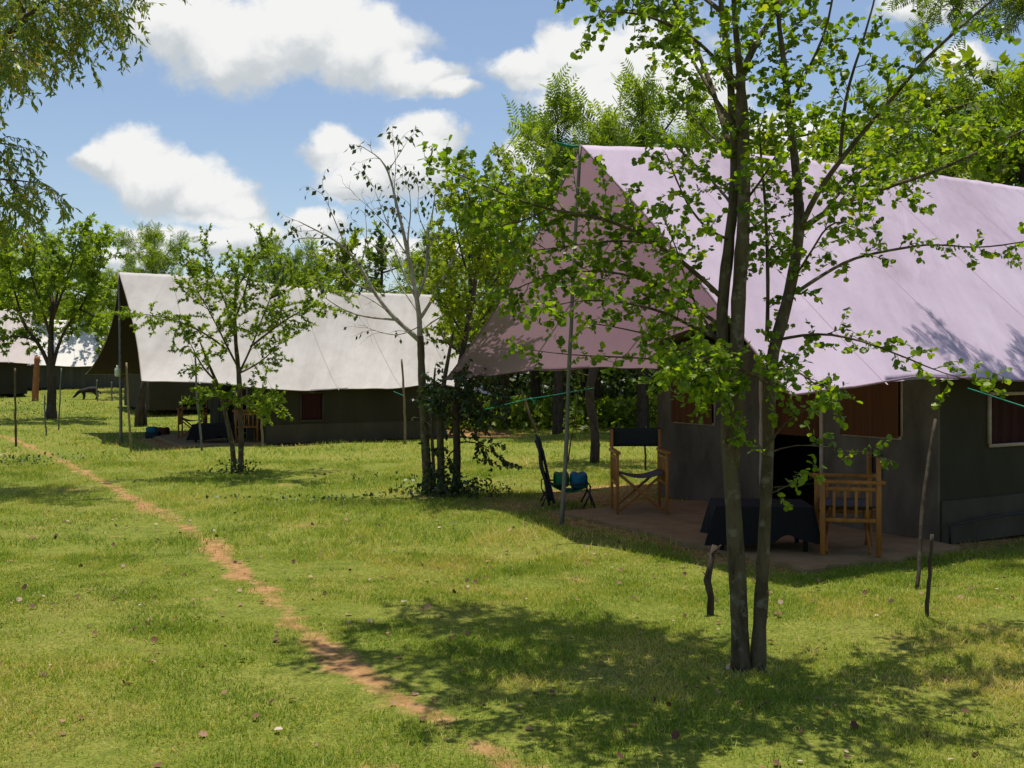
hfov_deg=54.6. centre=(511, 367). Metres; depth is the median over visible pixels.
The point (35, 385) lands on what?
post
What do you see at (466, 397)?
bushy tree
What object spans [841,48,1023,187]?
background tree
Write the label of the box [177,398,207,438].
camp chair
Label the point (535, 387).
camp tree
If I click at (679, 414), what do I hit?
window
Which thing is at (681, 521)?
paving
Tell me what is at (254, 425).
camp chair
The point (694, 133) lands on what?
background tree
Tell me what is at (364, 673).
path
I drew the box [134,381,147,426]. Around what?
dead trunk
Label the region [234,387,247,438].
door
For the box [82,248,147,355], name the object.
background tree
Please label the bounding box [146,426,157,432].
bag
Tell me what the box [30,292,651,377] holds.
wood
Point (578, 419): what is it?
sapling
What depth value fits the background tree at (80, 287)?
48.16 m
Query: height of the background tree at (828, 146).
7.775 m
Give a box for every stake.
[14,368,16,446]
[44,394,46,435]
[58,368,61,429]
[126,363,131,451]
[194,357,202,450]
[260,409,263,446]
[401,359,405,441]
[521,390,537,432]
[644,427,646,469]
[703,545,721,614]
[915,419,936,589]
[924,534,933,617]
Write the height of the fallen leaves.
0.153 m
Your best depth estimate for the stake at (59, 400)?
25.43 m
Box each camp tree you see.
[473,233,541,402]
[525,129,664,462]
[530,221,588,396]
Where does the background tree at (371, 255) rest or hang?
on the ground at (826, 746)
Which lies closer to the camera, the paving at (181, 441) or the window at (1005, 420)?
the window at (1005, 420)
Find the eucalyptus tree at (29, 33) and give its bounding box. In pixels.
[0,0,192,253]
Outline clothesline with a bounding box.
[461,387,594,414]
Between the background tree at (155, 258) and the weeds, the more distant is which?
the background tree at (155, 258)
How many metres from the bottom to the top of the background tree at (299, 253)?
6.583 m
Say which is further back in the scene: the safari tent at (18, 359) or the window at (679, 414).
the safari tent at (18, 359)
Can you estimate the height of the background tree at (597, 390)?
8.934 m
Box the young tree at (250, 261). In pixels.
[109,222,360,473]
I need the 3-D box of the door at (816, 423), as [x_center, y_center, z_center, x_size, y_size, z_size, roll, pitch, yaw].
[2.954,0.706,10.377,0.193,1.728,0.863,0,0,-34]
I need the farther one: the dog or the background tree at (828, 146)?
the dog
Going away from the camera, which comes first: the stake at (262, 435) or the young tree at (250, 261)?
the young tree at (250, 261)
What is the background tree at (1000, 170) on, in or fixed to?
on the ground at (826, 746)
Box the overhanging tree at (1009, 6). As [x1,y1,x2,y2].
[882,0,1023,55]
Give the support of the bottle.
hanging from the safari tent at (334, 381)
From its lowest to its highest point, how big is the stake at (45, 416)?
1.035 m
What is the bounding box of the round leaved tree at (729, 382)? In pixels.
[417,0,1023,671]
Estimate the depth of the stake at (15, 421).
20.50 m
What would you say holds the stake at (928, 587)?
on the ground at (826, 746)
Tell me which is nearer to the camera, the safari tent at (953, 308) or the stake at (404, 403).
the safari tent at (953, 308)
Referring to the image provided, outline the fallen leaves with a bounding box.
[0,509,1023,767]
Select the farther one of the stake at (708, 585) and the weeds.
the weeds
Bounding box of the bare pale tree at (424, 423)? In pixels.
[274,125,485,493]
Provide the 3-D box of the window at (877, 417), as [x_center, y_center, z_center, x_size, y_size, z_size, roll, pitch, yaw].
[3.418,0.315,9.460,0.074,0.700,0.720,0,0,-30]
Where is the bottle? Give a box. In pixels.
[115,365,120,376]
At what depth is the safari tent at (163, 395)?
31.51 m
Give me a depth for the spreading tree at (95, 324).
29.34 m
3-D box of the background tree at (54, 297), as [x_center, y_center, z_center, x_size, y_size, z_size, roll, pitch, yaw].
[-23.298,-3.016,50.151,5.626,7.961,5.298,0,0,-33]
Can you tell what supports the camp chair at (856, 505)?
on the paving at (681, 521)
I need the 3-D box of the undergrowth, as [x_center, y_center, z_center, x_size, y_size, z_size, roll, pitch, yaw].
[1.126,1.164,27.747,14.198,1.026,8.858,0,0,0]
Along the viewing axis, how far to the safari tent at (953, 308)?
9.71 m
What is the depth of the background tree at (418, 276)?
32.80 m
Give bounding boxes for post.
[32,356,39,400]
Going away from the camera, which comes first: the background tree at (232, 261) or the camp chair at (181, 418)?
the camp chair at (181, 418)
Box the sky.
[0,0,1023,324]
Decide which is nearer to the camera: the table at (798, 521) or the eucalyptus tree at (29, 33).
the table at (798, 521)
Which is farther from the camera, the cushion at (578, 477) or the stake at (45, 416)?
the stake at (45, 416)
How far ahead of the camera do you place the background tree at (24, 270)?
46.22 m
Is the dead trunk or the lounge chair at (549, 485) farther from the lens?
the dead trunk
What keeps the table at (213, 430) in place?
on the paving at (181, 441)
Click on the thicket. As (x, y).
(615, 386)
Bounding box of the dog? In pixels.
[73,387,100,399]
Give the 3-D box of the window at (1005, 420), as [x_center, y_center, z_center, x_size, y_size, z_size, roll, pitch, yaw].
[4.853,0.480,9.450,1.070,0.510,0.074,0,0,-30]
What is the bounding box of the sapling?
[560,382,588,461]
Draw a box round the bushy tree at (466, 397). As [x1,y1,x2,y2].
[409,142,549,495]
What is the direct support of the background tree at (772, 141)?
on the ground at (826, 746)
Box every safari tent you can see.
[0,309,34,393]
[27,319,123,388]
[85,272,525,443]
[122,374,209,409]
[430,142,1023,543]
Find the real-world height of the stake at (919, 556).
1.239 m
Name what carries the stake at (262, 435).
on the ground at (826, 746)
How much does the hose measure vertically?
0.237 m
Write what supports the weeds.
on the ground at (826, 746)
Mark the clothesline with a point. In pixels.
(537, 397)
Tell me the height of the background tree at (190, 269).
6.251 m
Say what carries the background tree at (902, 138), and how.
on the ground at (826, 746)
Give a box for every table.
[186,423,237,442]
[700,498,819,551]
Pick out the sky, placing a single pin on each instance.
(232, 108)
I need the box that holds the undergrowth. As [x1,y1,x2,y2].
[446,392,656,434]
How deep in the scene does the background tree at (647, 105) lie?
24.35 m
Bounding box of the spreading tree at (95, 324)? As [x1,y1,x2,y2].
[0,211,120,419]
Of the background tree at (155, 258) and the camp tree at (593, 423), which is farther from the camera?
the background tree at (155, 258)
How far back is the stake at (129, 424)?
18.40 m
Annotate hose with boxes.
[949,512,1023,543]
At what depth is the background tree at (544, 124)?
23.81 m
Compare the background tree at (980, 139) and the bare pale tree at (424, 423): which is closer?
the bare pale tree at (424, 423)
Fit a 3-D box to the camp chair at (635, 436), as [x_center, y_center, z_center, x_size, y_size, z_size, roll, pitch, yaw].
[1.375,1.103,10.746,0.583,0.885,0.562,0,0,-2]
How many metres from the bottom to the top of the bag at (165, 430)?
0.243 m
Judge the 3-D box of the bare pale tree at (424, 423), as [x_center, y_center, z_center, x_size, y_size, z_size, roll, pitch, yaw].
[-1.542,-0.755,12.480,2.905,4.719,1.410,0,0,0]
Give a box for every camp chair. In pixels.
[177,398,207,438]
[232,400,259,441]
[609,427,670,513]
[809,450,885,556]
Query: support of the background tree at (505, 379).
on the ground at (826, 746)
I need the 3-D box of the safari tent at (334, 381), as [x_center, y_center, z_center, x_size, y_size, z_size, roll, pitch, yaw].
[-4.593,-0.220,23.420,9.667,3.773,7.151,0,0,-27]
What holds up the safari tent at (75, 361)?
on the ground at (826, 746)
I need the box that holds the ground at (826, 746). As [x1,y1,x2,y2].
[0,388,1023,767]
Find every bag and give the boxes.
[145,430,160,438]
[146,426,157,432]
[158,427,169,434]
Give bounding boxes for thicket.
[446,329,656,410]
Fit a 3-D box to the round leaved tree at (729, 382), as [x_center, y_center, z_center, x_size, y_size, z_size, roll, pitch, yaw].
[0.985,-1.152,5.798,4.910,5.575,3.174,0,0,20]
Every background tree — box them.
[0,216,59,327]
[1,229,115,319]
[52,228,128,352]
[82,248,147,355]
[111,219,197,322]
[172,249,221,277]
[223,256,250,281]
[239,233,308,285]
[266,232,356,291]
[297,226,386,292]
[336,220,423,293]
[369,222,472,347]
[402,210,496,344]
[443,197,534,428]
[465,62,632,434]
[525,131,608,400]
[544,58,727,427]
[665,105,758,152]
[688,102,827,161]
[814,123,842,163]
[816,81,981,177]
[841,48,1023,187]
[900,44,1023,186]
[960,91,1015,178]
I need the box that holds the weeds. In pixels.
[0,398,522,501]
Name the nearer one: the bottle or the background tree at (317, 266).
the bottle
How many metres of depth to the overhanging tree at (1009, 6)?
9.39 m
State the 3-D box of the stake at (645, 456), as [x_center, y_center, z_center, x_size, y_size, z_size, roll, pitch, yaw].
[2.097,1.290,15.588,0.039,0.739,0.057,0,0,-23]
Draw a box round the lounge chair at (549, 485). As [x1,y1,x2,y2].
[535,434,594,507]
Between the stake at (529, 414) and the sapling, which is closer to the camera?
the sapling
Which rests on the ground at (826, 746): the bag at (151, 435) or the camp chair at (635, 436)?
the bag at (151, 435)
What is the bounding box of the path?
[0,433,636,767]
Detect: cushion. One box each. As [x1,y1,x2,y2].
[553,471,568,486]
[570,471,587,488]
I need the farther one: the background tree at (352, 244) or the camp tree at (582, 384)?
the background tree at (352, 244)
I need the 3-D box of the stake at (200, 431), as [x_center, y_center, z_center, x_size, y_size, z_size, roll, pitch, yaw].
[-6.046,0.690,19.154,0.176,1.917,0.058,0,0,0]
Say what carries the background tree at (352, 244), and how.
on the ground at (826, 746)
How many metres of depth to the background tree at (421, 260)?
30.85 m
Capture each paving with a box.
[155,432,265,447]
[554,500,959,573]
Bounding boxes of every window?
[300,392,323,421]
[671,360,714,425]
[840,381,902,439]
[987,392,1023,447]
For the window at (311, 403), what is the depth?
21.15 m
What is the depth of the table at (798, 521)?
8.34 m
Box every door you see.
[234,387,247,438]
[759,364,822,521]

